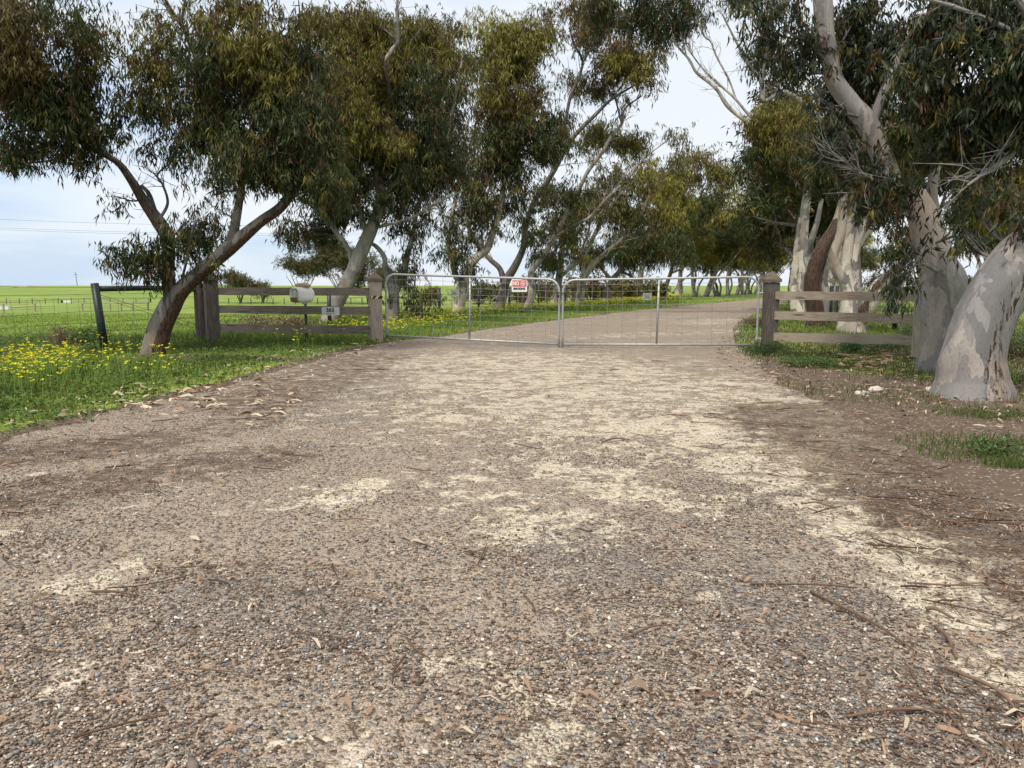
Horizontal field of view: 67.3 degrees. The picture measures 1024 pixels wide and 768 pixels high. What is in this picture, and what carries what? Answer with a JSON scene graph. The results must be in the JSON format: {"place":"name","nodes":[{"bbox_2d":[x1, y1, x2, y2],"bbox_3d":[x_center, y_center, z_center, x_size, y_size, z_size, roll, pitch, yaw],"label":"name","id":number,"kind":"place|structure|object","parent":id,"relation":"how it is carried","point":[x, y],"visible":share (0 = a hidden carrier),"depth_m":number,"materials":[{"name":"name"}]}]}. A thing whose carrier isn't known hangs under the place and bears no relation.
{"place":"outdoors","nodes":[
{"label":"outdoors","id":0,"kind":"place"},
{"bbox_2d":[2,219,439,235],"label":"power lines","id":1,"kind":"object","parent":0,"point":[148,232],"visible":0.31,"depth_m":62.71,"materials":[{"name":"metal"}]},
{"bbox_2d":[0,0,1020,286],"label":"sky","id":2,"kind":"structure","parent":0,"point":[34,256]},
{"bbox_2d":[0,298,1023,767],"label":"driveway","id":3,"kind":"structure","parent":0,"point":[584,378],"depth_m":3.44,"materials":[{"name":"beige gravel"}]},
{"bbox_2d":[382,273,559,346],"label":"farm gate","id":4,"kind":"structure","parent":3,"relation":"on","point":[480,308],"depth_m":14.99,"materials":[{"name":"metal"}]},
{"bbox_2d":[512,280,526,291],"bbox_3d":[0.138,-1.852,14.508,0.315,0.225,0.015,3,8,24],"label":"warning sign","id":5,"kind":"object","parent":4,"relation":"attached to","point":[519,285],"visible":1,"depth_m":14.51,"materials":[{"name":"white metal"}]},
{"bbox_2d":[0,336,1023,767],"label":"leaf litter","id":6,"kind":"object","parent":3,"relation":"on","point":[640,682],"visible":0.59,"depth_m":3.13,"materials":[{"name":"brown plant"}]},
{"bbox_2d":[0,352,1023,767],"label":"fallen twigs","id":7,"kind":"object","parent":3,"relation":"on","point":[938,628],"visible":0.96,"depth_m":2.93,"materials":[{"name":"brown wood"}]},
{"bbox_2d":[561,276,762,346],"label":"farm gate","id":8,"kind":"structure","parent":3,"relation":"on","point":[656,343],"depth_m":14.07,"materials":[{"name":"metal"}]},
{"bbox_2d":[643,293,650,299],"bbox_3d":[6.999,-4.523,39.746,0.458,0.361,0.009,0,7,0],"label":"gate sign","id":9,"kind":"object","parent":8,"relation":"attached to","point":[646,296],"visible":0.99,"depth_m":39.74,"materials":[{"name":"grey metal"}]},
{"bbox_2d":[0,296,1023,468],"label":"grass","id":10,"kind":"structure","parent":0,"point":[232,341],"depth_m":12.60,"materials":[{"name":"green plant"}]},
{"bbox_2d":[0,286,1023,504],"bbox_3d":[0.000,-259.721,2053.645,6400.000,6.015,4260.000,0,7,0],"label":"ground","id":11,"kind":"structure","parent":0,"point":[1009,482],"depth_m":9.20,"materials":[{"name":"green plant"}]},
{"bbox_2d":[0,306,10,309],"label":"water trough","id":12,"kind":"object","parent":11,"relation":"on","point":[8,308],"visible":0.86,"depth_m":99.56,"materials":[{"name":"white paint"}]},
{"bbox_2d":[0,303,35,312],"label":"rail fence","id":13,"kind":"object","parent":11,"relation":"on","point":[3,309],"visible":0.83,"depth_m":85.56,"materials":[{"name":"wood"}]},
{"bbox_2d":[39,321,91,347],"bbox_3d":[-8.281,-0.931,14.274,0.995,0.579,0.815,-2,8,-16],"label":"dry bush","id":14,"kind":"object","parent":11,"relation":"on","point":[63,338],"visible":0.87,"depth_m":14.22,"materials":[{"name":"brown plant"}]},
{"bbox_2d":[61,300,72,302],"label":"water trough","id":15,"kind":"object","parent":11,"relation":"on","point":[64,301],"visible":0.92,"depth_m":136.92,"materials":[{"name":"white paint"}]},
{"bbox_2d":[6,298,148,303],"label":"rail fence","id":16,"kind":"object","parent":11,"relation":"on","point":[55,298],"visible":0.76,"depth_m":131.78,"materials":[{"name":"wood"}]},
{"bbox_2d":[66,323,115,346],"bbox_3d":[-7.952,-0.918,14.416,1.008,0.531,0.890,0,7,0],"label":"green bush","id":17,"kind":"object","parent":11,"relation":"on","point":[89,337],"visible":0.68,"depth_m":14.32,"materials":[{"name":"green plant"}]},
{"bbox_2d":[0,283,195,352],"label":"stock fence","id":18,"kind":"object","parent":11,"relation":"on","point":[96,289],"visible":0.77,"depth_m":13.66,"materials":[{"name":"grey metal"}]},
{"bbox_2d":[81,302,148,310],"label":"rail fence","id":19,"kind":"object","parent":11,"relation":"on","point":[118,303],"visible":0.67,"depth_m":89.94,"materials":[{"name":"wood"}]},
{"bbox_2d":[0,323,342,401],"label":"yellow flowers","id":20,"kind":"object","parent":11,"relation":"on","point":[27,371],"visible":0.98,"depth_m":9.15,"materials":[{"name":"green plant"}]},
{"bbox_2d":[0,0,358,354],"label":"gum tree","id":21,"kind":"object","parent":11,"relation":"on","point":[220,85],"visible":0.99,"depth_m":12.18,"materials":[{"name":"green plant"}]},
{"bbox_2d":[194,283,205,342],"bbox_3d":[-6.272,-1.375,15.479,0.220,1.300,0.220,0,7,0],"label":"strainer post","id":22,"kind":"object","parent":11,"relation":"on","point":[199,314],"visible":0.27,"depth_m":15.39,"materials":[{"name":"grey wood"}]},
{"bbox_2d":[218,266,255,301],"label":"paddock tree","id":23,"kind":"object","parent":11,"relation":"on","point":[243,280],"visible":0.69,"depth_m":133.44,"materials":[{"name":"green plant"}]},
{"bbox_2d":[248,278,272,301],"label":"paddock tree","id":24,"kind":"object","parent":11,"relation":"on","point":[261,284],"visible":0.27,"depth_m":135.25,"materials":[{"name":"green plant"}]},
{"bbox_2d":[222,314,323,324],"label":"flowers","id":25,"kind":"object","parent":11,"relation":"on","point":[256,320],"visible":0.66,"depth_m":19.82,"materials":[{"name":"plant"}]},
{"bbox_2d":[219,298,362,303],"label":"rail fence","id":26,"kind":"object","parent":11,"relation":"on","point":[273,302],"visible":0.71,"depth_m":131.54,"materials":[{"name":"wood"}]},
{"bbox_2d":[203,272,382,343],"bbox_3d":[-4.372,-1.492,15.464,3.546,1.575,0.370,-1,7,-9],"label":"timber fence","id":27,"kind":"object","parent":11,"relation":"on","point":[214,327],"visible":0.84,"depth_m":15.41,"materials":[{"name":"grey wood"}]},
{"bbox_2d":[322,307,339,314],"bbox_3d":[-3.660,-1.470,15.518,0.350,0.165,0.010,-1,7,-9],"label":"number plate","id":28,"kind":"object","parent":27,"relation":"attached to","point":[330,311],"visible":1,"depth_m":15.52,"materials":[{"name":"grey paint"}]},
{"bbox_2d":[367,296,382,298],"bbox_3d":[-2.798,-1.770,15.690,0.243,0.062,0.243,-4,8,-28],"label":"hazard tape","id":29,"kind":"object","parent":27,"relation":"attached to","point":[374,297],"visible":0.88,"depth_m":15.60,"materials":[{"name":"yellow plastic"}]},
{"bbox_2d":[290,287,314,338],"bbox_3d":[-4.103,-1.314,15.314,0.408,1.220,0.729,2,7,12],"label":"mailbox","id":30,"kind":"object","parent":11,"relation":"on","point":[305,296],"visible":0.92,"depth_m":15.04,"materials":[{"name":"white metal"}]},
{"bbox_2d":[295,282,310,287],"bbox_3d":[-4.104,-1.941,15.123,0.318,0.116,0.239,0,7,0],"label":"rock","id":31,"kind":"object","parent":30,"relation":"on","point":[306,285],"visible":0.94,"depth_m":15.04,"materials":[{"name":"stone"}]},
{"bbox_2d":[272,253,339,303],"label":"paddock tree","id":32,"kind":"object","parent":11,"relation":"on","point":[306,267],"visible":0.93,"depth_m":131.44,"materials":[{"name":"green plant"}]},
{"bbox_2d":[297,231,387,303],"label":"paddock tree","id":33,"kind":"object","parent":11,"relation":"on","point":[333,256],"visible":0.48,"depth_m":127.89,"materials":[{"name":"green plant"}]},
{"bbox_2d":[331,258,402,303],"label":"paddock tree","id":34,"kind":"object","parent":11,"relation":"on","point":[378,271],"visible":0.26,"depth_m":129.62,"materials":[{"name":"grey plant"}]},
{"bbox_2d":[250,0,490,322],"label":"gum tree","id":35,"kind":"object","parent":11,"relation":"on","point":[382,87],"visible":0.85,"depth_m":22.02,"materials":[{"name":"green plant"}]},
{"bbox_2d":[368,3,487,323],"bbox_3d":[-2.491,-6.545,23.330,3.062,10.100,3.819,4,8,27],"label":"gum tree","id":36,"kind":"object","parent":11,"relation":"on","point":[413,237],"visible":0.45,"depth_m":23.18,"materials":[{"name":"green plant"}]},
{"bbox_2d":[417,283,443,303],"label":"scrub","id":37,"kind":"object","parent":11,"relation":"on","point":[435,292],"visible":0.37,"depth_m":124.23,"materials":[{"name":"green plant"}]},
{"bbox_2d":[450,290,457,295],"bbox_3d":[-1.824,-2.882,24.330,0.251,0.214,0.008,0,7,0],"label":"gate sign","id":38,"kind":"object","parent":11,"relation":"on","point":[453,291],"visible":0.77,"depth_m":24.33,"materials":[{"name":"grey metal"}]},
{"bbox_2d":[441,289,488,300],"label":"scrub","id":39,"kind":"object","parent":11,"relation":"on","point":[466,298],"visible":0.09,"depth_m":147.13,"materials":[{"name":"green plant"}]},
{"bbox_2d":[433,289,510,305],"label":"rail fence","id":40,"kind":"object","parent":11,"relation":"on","point":[491,299],"visible":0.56,"depth_m":113.67,"materials":[{"name":"brown wood"}]},
{"bbox_2d":[278,293,701,335],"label":"yellow flowers","id":41,"kind":"object","parent":11,"relation":"on","point":[519,306],"visible":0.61,"depth_m":28.14,"materials":[{"name":"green plant"}]},
{"bbox_2d":[466,278,515,304],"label":"scrub","id":42,"kind":"object","parent":11,"relation":"on","point":[485,288],"visible":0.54,"depth_m":130.19,"materials":[{"name":"green plant"}]},
{"bbox_2d":[425,4,584,311],"bbox_3d":[-0.263,-8.549,29.984,6.300,11.972,4.907,0,7,0],"label":"gum tree","id":43,"kind":"object","parent":11,"relation":"on","point":[515,49],"visible":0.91,"depth_m":29.16,"materials":[{"name":"green plant"}]},
{"bbox_2d":[326,286,734,324],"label":"stock fence","id":44,"kind":"object","parent":11,"relation":"on","point":[329,317],"visible":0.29,"depth_m":34.26,"materials":[{"name":"grey"}]},
{"bbox_2d":[511,271,570,303],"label":"scrub","id":45,"kind":"object","parent":11,"relation":"on","point":[542,294],"visible":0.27,"depth_m":133.47,"materials":[{"name":"green plant"}]},
{"bbox_2d":[517,180,614,307],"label":"gum tree","id":46,"kind":"object","parent":11,"relation":"on","point":[574,250],"visible":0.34,"depth_m":39.62,"materials":[{"name":"green plant"}]},
{"bbox_2d":[472,0,677,310],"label":"gum tree","id":47,"kind":"object","parent":11,"relation":"on","point":[619,62],"visible":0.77,"depth_m":33.02,"materials":[{"name":"green plant"}]},
{"bbox_2d":[551,271,624,300],"bbox_3d":[5.253,-6.636,53.271,5.043,2.911,4.892,0,7,0],"label":"scrub","id":48,"kind":"object","parent":11,"relation":"on","point":[593,284],"visible":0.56,"depth_m":52.76,"materials":[{"name":"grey plant"}]},
{"bbox_2d":[522,286,656,302],"bbox_3d":[6.715,-6.316,54.546,0.911,1.215,22.580,4,8,31],"label":"rail fence","id":49,"kind":"object","parent":11,"relation":"on","point":[574,288],"visible":0.38,"depth_m":49.22,"materials":[{"name":"brown wood"}]},
{"bbox_2d":[523,64,660,308],"bbox_3d":[3.606,-9.038,35.700,6.339,11.555,4.777,0,7,0],"label":"gum tree","id":50,"kind":"object","parent":11,"relation":"on","point":[606,139],"visible":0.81,"depth_m":35.14,"materials":[{"name":"green plant"}]},
{"bbox_2d":[563,183,690,303],"bbox_3d":[6.972,-8.745,47.683,8.481,7.865,4.631,0,7,0],"label":"gum tree","id":51,"kind":"object","parent":11,"relation":"on","point":[636,247],"visible":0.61,"depth_m":47.48,"materials":[{"name":"green plant"}]},
{"bbox_2d":[589,270,665,299],"bbox_3d":[8.683,-7.259,58.301,6.233,3.726,4.775,0,7,0],"label":"scrub","id":52,"kind":"object","parent":11,"relation":"on","point":[634,292],"visible":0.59,"depth_m":57.81,"materials":[{"name":"green plant"}]},
{"bbox_2d":[575,121,695,305],"bbox_3d":[6.188,-8.935,41.420,6.704,9.838,4.112,0,7,0],"label":"gum tree","id":53,"kind":"object","parent":11,"relation":"on","point":[625,217],"visible":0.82,"depth_m":40.96,"materials":[{"name":"green plant"}]},
{"bbox_2d":[626,273,674,299],"bbox_3d":[11.260,-7.647,62.349,3.814,2.654,3.125,-2,7,-12],"label":"scrub","id":54,"kind":"object","parent":11,"relation":"on","point":[663,290],"visible":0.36,"depth_m":62.00,"materials":[{"name":"green plant"}]},
{"bbox_2d":[604,144,701,299],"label":"gum tree","id":55,"kind":"object","parent":11,"relation":"on","point":[675,167],"visible":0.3,"depth_m":59.03,"materials":[{"name":"green plant"}]},
{"bbox_2d":[665,137,744,293],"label":"gum tree","id":56,"kind":"object","parent":11,"relation":"on","point":[714,177],"visible":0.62,"depth_m":69.64,"materials":[{"name":"green plant"}]},
{"bbox_2d":[667,216,751,296],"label":"gum tree","id":57,"kind":"object","parent":11,"relation":"on","point":[719,237],"visible":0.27,"depth_m":74.83,"materials":[{"name":"green plant"}]},
{"bbox_2d":[679,222,746,296],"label":"gum tree","id":58,"kind":"object","parent":11,"relation":"on","point":[705,250],"visible":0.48,"depth_m":74.56,"materials":[{"name":"green plant"}]},
{"bbox_2d":[576,0,858,311],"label":"gum tree","id":59,"kind":"object","parent":11,"relation":"on","point":[767,128],"visible":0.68,"depth_m":27.83,"materials":[{"name":"green plant"}]},
{"bbox_2d":[671,180,769,296],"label":"gum tree","id":60,"kind":"object","parent":11,"relation":"on","point":[722,222],"visible":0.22,"depth_m":78.67,"materials":[{"name":"green plant"}]},
{"bbox_2d":[710,227,737,295],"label":"gum tree","id":61,"kind":"object","parent":11,"relation":"on","point":[716,292],"visible":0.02,"depth_m":83.75,"materials":[{"name":"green plant"}]},
{"bbox_2d":[726,251,752,295],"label":"gum tree","id":62,"kind":"object","parent":11,"relation":"on","point":[729,272],"visible":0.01,"depth_m":89.32,"materials":[{"name":"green plant"}]},
{"bbox_2d":[713,252,779,294],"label":"gum tree","id":63,"kind":"object","parent":11,"relation":"on","point":[739,287],"visible":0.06,"depth_m":93.89,"materials":[{"name":"green plant"}]},
{"bbox_2d":[735,259,764,294],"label":"gum tree","id":64,"kind":"object","parent":11,"relation":"on","point":[745,291],"depth_m":98.74,"materials":[{"name":"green plant"}]},
{"bbox_2d":[733,314,778,327],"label":"dry bush","id":65,"kind":"object","parent":11,"relation":"on","point":[752,320],"visible":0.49,"depth_m":21.07,"materials":[{"name":"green plant"}]},
{"bbox_2d":[733,241,787,293],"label":"gum tree","id":66,"kind":"object","parent":11,"relation":"on","point":[761,277],"depth_m":109.80,"materials":[{"name":"green plant"}]},
{"bbox_2d":[739,250,786,293],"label":"gum tree","id":67,"kind":"object","parent":11,"relation":"on","point":[749,280],"visible":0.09,"depth_m":103.58,"materials":[{"name":"green plant"}]},
{"bbox_2d":[750,259,783,291],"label":"gum tree","id":68,"kind":"object","parent":11,"relation":"on","point":[760,274],"depth_m":116.40,"materials":[{"name":"green plant"}]},
{"bbox_2d":[734,337,802,356],"bbox_3d":[4.264,-0.603,12.745,1.130,0.316,0.776,0,7,0],"label":"grass clump","id":69,"kind":"object","parent":11,"relation":"on","point":[772,347],"visible":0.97,"depth_m":12.68,"materials":[{"name":"green plant"}]},
{"bbox_2d":[748,255,791,276],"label":"gum tree","id":70,"kind":"object","parent":11,"relation":"on","point":[784,265],"visible":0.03,"depth_m":130.51,"materials":[{"name":"green plant"}]},
{"bbox_2d":[754,255,789,291],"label":"gum tree","id":71,"kind":"object","parent":11,"relation":"on","point":[778,268],"visible":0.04,"depth_m":124.01,"materials":[{"name":"green plant"}]},
{"bbox_2d":[712,0,847,326],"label":"gum tree","id":72,"kind":"object","parent":11,"relation":"on","point":[816,264],"visible":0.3,"depth_m":21.55,"materials":[{"name":"green plant"}]},
{"bbox_2d":[733,145,875,257],"bbox_3d":[16.247,-8.442,39.086,10.661,9.507,6.882,5,9,32],"label":"gum tree","id":73,"kind":"object","parent":11,"relation":"on","point":[789,252],"depth_m":40.55,"materials":[{"name":"green plant"}]},
{"bbox_2d":[764,352,849,368],"bbox_3d":[4.294,-0.342,11.087,1.238,0.214,1.202,0,7,0],"label":"green bush","id":74,"kind":"object","parent":11,"relation":"on","point":[805,360],"visible":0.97,"depth_m":10.98,"materials":[{"name":"green plant"}]},
{"bbox_2d":[749,201,869,255],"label":"gum tree","id":75,"kind":"object","parent":11,"relation":"on","point":[817,242],"depth_m":47.05,"materials":[{"name":"green plant"}]},
{"bbox_2d":[755,215,903,268],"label":"gum tree","id":76,"kind":"object","parent":11,"relation":"on","point":[792,243],"visible":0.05,"depth_m":53.90,"materials":[{"name":"green plant"}]},
{"bbox_2d":[786,233,874,266],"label":"gum tree","id":77,"kind":"object","parent":11,"relation":"on","point":[863,249],"visible":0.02,"depth_m":85.52,"materials":[{"name":"green plant"}]},
{"bbox_2d":[761,271,920,359],"bbox_3d":[5.558,-1.165,13.049,0.416,1.540,3.076,-6,9,-38],"label":"timber fence","id":78,"kind":"object","parent":11,"relation":"on","point":[772,314],"visible":0.66,"depth_m":13.15,"materials":[{"name":"grey wood"}]},
{"bbox_2d":[720,60,977,291],"bbox_3d":[14.705,-8.711,33.036,10.689,11.618,9.883,-2,7,-13],"label":"gum tree","id":79,"kind":"object","parent":11,"relation":"on","point":[783,206],"visible":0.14,"depth_m":33.41,"materials":[{"name":"green plant"}]},
{"bbox_2d":[834,343,871,351],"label":"green bush","id":80,"kind":"object","parent":11,"relation":"on","point":[850,346],"visible":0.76,"depth_m":13.24,"materials":[{"name":"green plant"}]},
{"bbox_2d":[790,112,918,333],"bbox_3d":[8.409,-3.882,18.477,3.304,5.626,2.526,0,7,0],"label":"gum tree","id":81,"kind":"object","parent":11,"relation":"on","point":[847,274],"visible":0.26,"depth_m":18.60,"materials":[{"name":"beige plant"}]},
{"bbox_2d":[719,0,1017,373],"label":"gum tree","id":82,"kind":"object","parent":11,"relation":"on","point":[848,51],"visible":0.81,"depth_m":9.83,"materials":[{"name":"green plant"}]},
{"bbox_2d":[860,246,879,272],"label":"gum tree","id":83,"kind":"object","parent":11,"relation":"on","point":[868,261],"visible":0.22,"depth_m":140.37,"materials":[{"name":"green plant"}]},
{"bbox_2d":[866,235,875,245],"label":"gum tree","id":84,"kind":"object","parent":11,"relation":"on","point":[871,242],"visible":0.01,"depth_m":98.83,"materials":[{"name":"green plant"}]},
{"bbox_2d":[862,256,885,290],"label":"gum tree","id":85,"kind":"object","parent":11,"relation":"on","point":[869,267],"visible":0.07,"depth_m":169.42,"materials":[{"name":"green plant"}]},
{"bbox_2d":[868,386,882,391],"bbox_3d":[3.977,0.064,8.419,0.158,0.090,0.107,0,7,0],"label":"rock","id":86,"kind":"object","parent":11,"relation":"on","point":[875,389],"visible":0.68,"depth_m":8.38,"materials":[{"name":"stone"}]},
{"bbox_2d":[855,334,910,351],"bbox_3d":[6.503,-0.706,13.447,1.758,0.341,0.932,0,7,0],"label":"green bush","id":87,"kind":"object","parent":11,"relation":"on","point":[883,347],"visible":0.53,"depth_m":13.41,"materials":[{"name":"green plant"}]},
{"bbox_2d":[865,269,905,290],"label":"scrub","id":88,"kind":"object","parent":11,"relation":"on","point":[871,280],"visible":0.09,"depth_m":174.06,"materials":[{"name":"green plant"}]},
{"bbox_2d":[884,323,912,334],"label":"green bush","id":89,"kind":"object","parent":11,"relation":"on","point":[906,332],"visible":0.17,"depth_m":14.70,"materials":[{"name":"green plant"}]},
{"bbox_2d":[828,286,1023,333],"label":"stock fence","id":90,"kind":"object","parent":11,"relation":"on","point":[835,307],"visible":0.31,"depth_m":23.78,"materials":[{"name":"grey metal"}]},
{"bbox_2d":[878,0,1023,400],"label":"gum tree","id":91,"kind":"object","parent":11,"relation":"on","point":[981,120],"visible":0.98,"depth_m":7.80,"materials":[{"name":"green plant"}]},
{"bbox_2d":[943,205,1001,268],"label":"gum tree","id":92,"kind":"object","parent":11,"relation":"on","point":[984,257],"depth_m":59.77,"materials":[{"name":"grey plant"}]},
{"bbox_2d":[939,159,1019,261],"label":"gum tree","id":93,"kind":"object","parent":11,"relation":"on","point":[995,242],"visible":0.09,"depth_m":45.99,"materials":[{"name":"green plant"}]},
{"bbox_2d":[943,135,1023,239],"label":"gum tree","id":94,"kind":"object","parent":11,"relation":"on","point":[1018,179],"visible":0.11,"depth_m":33.53,"materials":[{"name":"green plant"}]},
{"bbox_2d":[953,430,1023,460],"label":"grass clump","id":95,"kind":"object","parent":11,"relation":"on","point":[983,439],"visible":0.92,"depth_m":5.24,"materials":[{"name":"green plant"}]},
{"bbox_2d":[1008,322,1023,358],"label":"green bush","id":96,"kind":"object","parent":11,"relation":"on","point":[1013,348],"visible":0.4,"depth_m":12.11,"materials":[{"name":"green plant"}]}
]}

